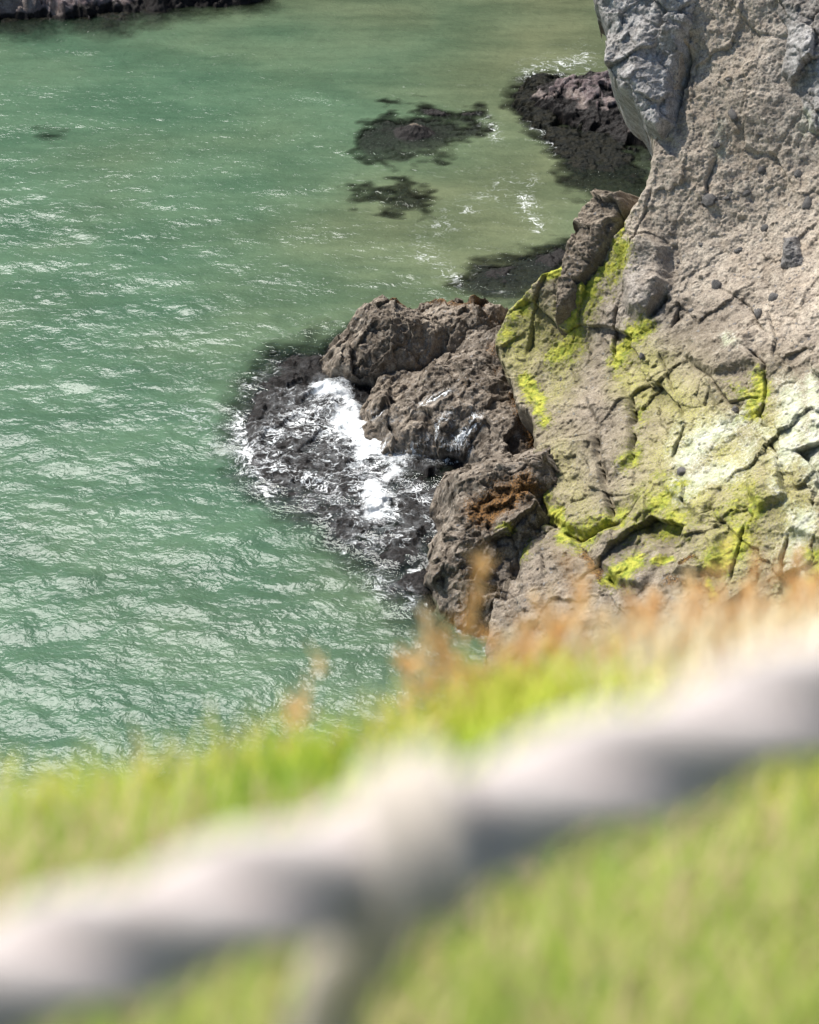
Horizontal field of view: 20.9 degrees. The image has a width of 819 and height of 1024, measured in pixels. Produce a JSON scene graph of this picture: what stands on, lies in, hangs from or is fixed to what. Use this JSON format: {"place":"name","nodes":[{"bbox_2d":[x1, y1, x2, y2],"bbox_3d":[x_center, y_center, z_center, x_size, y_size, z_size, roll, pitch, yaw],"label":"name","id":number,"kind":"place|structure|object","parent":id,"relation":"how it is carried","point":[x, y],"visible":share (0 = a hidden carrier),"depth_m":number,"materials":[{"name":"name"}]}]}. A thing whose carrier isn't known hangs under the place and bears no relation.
{"place":"outdoors","nodes":[
{"label":"outdoors","id":0,"kind":"place"},
{"bbox_2d":[0,0,607,816],"bbox_3d":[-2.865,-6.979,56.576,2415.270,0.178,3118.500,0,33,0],"label":"water","id":1,"kind":"structure","parent":0,"point":[186,232],"depth_m":54.03,"materials":[{"name":"green liquid"}]},
{"bbox_2d":[0,0,273,41],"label":"shelf rock","id":2,"kind":"object","parent":1,"relation":"in","point":[116,24],"visible":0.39,"depth_m":69.58,"materials":[{"name":"black stone"}]},
{"bbox_2d":[0,0,274,27],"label":"shore rock","id":3,"kind":"object","parent":1,"relation":"in","point":[61,12],"visible":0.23,"depth_m":70.05,"materials":[{"name":"black stone"}]},
{"bbox_2d":[219,342,488,681],"bbox_3d":[-1.028,0.192,47.648,8.960,2.873,14.223,0,33,0],"label":"shelf rock","id":4,"kind":"object","parent":1,"relation":"in","point":[258,403],"visible":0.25,"depth_m":46.94,"materials":[{"name":"grey stone"}]},
{"bbox_2d":[236,379,482,604],"bbox_3d":[-1.649,-0.869,47.055,6.356,2.756,9.642,8,34,12],"label":"surf foam","id":5,"kind":"object","parent":1,"relation":"on","point":[351,423],"visible":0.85,"depth_m":47.61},
{"bbox_2d":[349,183,472,288],"bbox_3d":[-0.546,-7.161,59.295,4.650,2.582,4.617,0,33,0],"label":"reef rock","id":6,"kind":"object","parent":1,"relation":"in","point":[397,199],"visible":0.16,"depth_m":58.88,"materials":[{"name":"black stone"}]},
{"bbox_2d":[318,294,507,389],"bbox_3d":[0.316,-3.581,51.518,5.579,4.133,3.869,0,33,0],"label":"outcrop rock","id":7,"kind":"object","parent":1,"relation":"in","point":[382,334],"visible":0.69,"depth_m":49.65,"materials":[{"name":"stone"}]},
{"bbox_2d":[347,103,489,198],"bbox_3d":[0.458,-9.579,62.767,6.240,3.000,6.720,0,33,0],"label":"reef rock","id":8,"kind":"object","parent":1,"relation":"in","point":[387,136],"visible":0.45,"depth_m":61.99,"materials":[{"name":"stone"}]},
{"bbox_2d":[360,325,533,466],"bbox_3d":[1.670,-1.879,48.662,5.379,3.693,4.680,11,35,17],"label":"outcrop rock","id":9,"kind":"object","parent":1,"relation":"in","point":[470,372],"visible":0.43,"depth_m":47.40,"materials":[{"name":"stone"}]},
{"bbox_2d":[423,447,559,674],"bbox_3d":[2.016,1.006,44.310,3.840,5.166,5.308,8,34,13],"label":"outcrop rock","id":10,"kind":"object","parent":1,"relation":"in","point":[494,501],"visible":0.43,"depth_m":42.71,"materials":[{"name":"stone"}]},
{"bbox_2d":[459,245,565,298],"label":"shelf rock","id":11,"kind":"object","parent":1,"relation":"in","point":[512,280],"visible":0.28,"depth_m":54.91,"materials":[{"name":"black stone"}]},
{"bbox_2d":[492,73,648,258],"bbox_3d":[4.808,-9.380,62.363,5.097,3.143,11.904,-6,34,-10],"label":"shelf rock","id":12,"kind":"object","parent":1,"relation":"in","point":[589,161],"visible":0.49,"depth_m":61.04,"materials":[{"name":"black stone"}]},
{"bbox_2d":[502,70,651,175],"bbox_3d":[5.542,-10.061,63.101,6.358,3.930,8.035,0,33,0],"label":"shore rock","id":13,"kind":"object","parent":1,"relation":"in","point":[587,100],"visible":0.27,"depth_m":62.74,"materials":[{"name":"stone"}]},
{"bbox_2d":[0,624,818,1023],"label":"green grass","id":14,"kind":"structure","parent":0,"point":[710,916],"depth_m":2.52,"materials":[{"name":"green plant"}]},
{"bbox_2d":[0,639,818,1023],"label":"hand rope","id":15,"kind":"object","parent":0,"point":[378,875],"visible":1,"depth_m":1.06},
{"bbox_2d":[269,529,818,757],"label":"dry grass heads","id":16,"kind":"object","parent":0,"point":[405,665],"visible":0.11,"depth_m":4.00,"materials":[{"name":"brown plant"}]},
{"bbox_2d":[485,0,818,679],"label":"cliff","id":17,"kind":"structure","parent":0,"point":[617,425],"depth_m":43.71,"materials":[{"name":"grey stone"}]},
{"bbox_2d":[555,189,639,334],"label":"ridge rock","id":18,"kind":"object","parent":17,"relation":"on","point":[599,221],"visible":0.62,"depth_m":45.81,"materials":[{"name":"brown stone"}]},
{"bbox_2d":[639,352,644,359],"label":"embedded stone","id":19,"kind":"object","parent":17,"relation":"attached to","point":[641,355],"visible":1,"depth_m":44.15,"materials":[{"name":"grey stone"}]},
{"bbox_2d":[593,0,696,156],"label":"basalt boulder","id":20,"kind":"object","parent":17,"relation":"on","point":[646,46],"visible":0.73,"depth_m":44.93,"materials":[{"name":"grey stone"}]},
{"bbox_2d":[676,467,685,475],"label":"embedded stone","id":21,"kind":"object","parent":17,"relation":"attached to","point":[680,471],"visible":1,"depth_m":41.14,"materials":[{"name":"grey stone"}]},
{"bbox_2d":[701,193,717,206],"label":"embedded stone","id":22,"kind":"object","parent":17,"relation":"attached to","point":[708,199],"visible":1,"depth_m":44.86,"materials":[{"name":"grey stone"}]},
{"bbox_2d":[712,141,719,148],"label":"embedded stone","id":23,"kind":"object","parent":17,"relation":"attached to","point":[716,144],"visible":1,"depth_m":44.87,"materials":[{"name":"grey stone"}]},
{"bbox_2d":[711,279,721,288],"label":"embedded stone","id":24,"kind":"object","parent":17,"relation":"attached to","point":[716,284],"visible":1,"depth_m":44.37,"materials":[{"name":"grey stone"}]},
{"bbox_2d":[722,196,729,200],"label":"embedded stone","id":25,"kind":"object","parent":17,"relation":"attached to","point":[726,198],"visible":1,"depth_m":44.82,"materials":[{"name":"grey stone"}]},
{"bbox_2d":[728,109,737,121],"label":"embedded stone","id":26,"kind":"object","parent":17,"relation":"attached to","point":[732,114],"visible":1,"depth_m":44.63,"materials":[{"name":"grey stone"}]},
{"bbox_2d":[731,405,738,412],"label":"embedded stone","id":27,"kind":"object","parent":17,"relation":"attached to","point":[735,409],"visible":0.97,"depth_m":41.89,"materials":[{"name":"grey stone"}]},
{"bbox_2d":[734,247,742,252],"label":"embedded stone","id":28,"kind":"object","parent":17,"relation":"attached to","point":[738,250],"visible":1,"depth_m":44.60,"materials":[{"name":"grey stone"}]},
{"bbox_2d":[742,190,750,196],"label":"embedded stone","id":29,"kind":"object","parent":17,"relation":"attached to","point":[746,193],"visible":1,"depth_m":44.75,"materials":[{"name":"grey stone"}]},
{"bbox_2d":[754,308,761,319],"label":"embedded stone","id":30,"kind":"object","parent":17,"relation":"attached to","point":[757,312],"visible":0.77,"depth_m":43.28,"materials":[{"name":"grey stone"}]},
{"bbox_2d":[757,166,765,174],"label":"embedded stone","id":31,"kind":"object","parent":17,"relation":"attached to","point":[761,170],"visible":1,"depth_m":44.68,"materials":[{"name":"grey stone"}]},
{"bbox_2d":[760,224,767,231],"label":"embedded stone","id":32,"kind":"object","parent":17,"relation":"attached to","point":[763,228],"visible":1,"depth_m":44.56,"materials":[{"name":"grey stone"}]},
{"bbox_2d":[768,292,778,300],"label":"embedded stone","id":33,"kind":"object","parent":17,"relation":"attached to","point":[773,296],"visible":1,"depth_m":43.18,"materials":[{"name":"grey stone"}]},
{"bbox_2d":[781,236,803,268],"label":"dark stone","id":34,"kind":"object","parent":17,"relation":"attached to","point":[792,257],"visible":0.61,"depth_m":43.65,"materials":[{"name":"grey stone"}]},
{"bbox_2d":[777,0,818,135],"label":"basalt boulder","id":35,"kind":"object","parent":17,"relation":"on","point":[800,63],"visible":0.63,"depth_m":43.88,"materials":[{"name":"grey stone"}]},
{"bbox_2d":[794,169,802,177],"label":"embedded stone","id":36,"kind":"object","parent":17,"relation":"attached to","point":[798,173],"visible":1,"depth_m":44.25,"materials":[{"name":"grey stone"}]},
{"bbox_2d":[802,196,811,209],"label":"embedded stone","id":37,"kind":"object","parent":17,"relation":"attached to","point":[807,203],"visible":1,"depth_m":44.07,"materials":[{"name":"grey stone"}]},
{"bbox_2d":[486,567,818,713],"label":"straw grass","id":38,"kind":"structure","parent":0,"point":[727,649],"depth_m":3.98,"materials":[{"name":"beige plant"}]}
]}

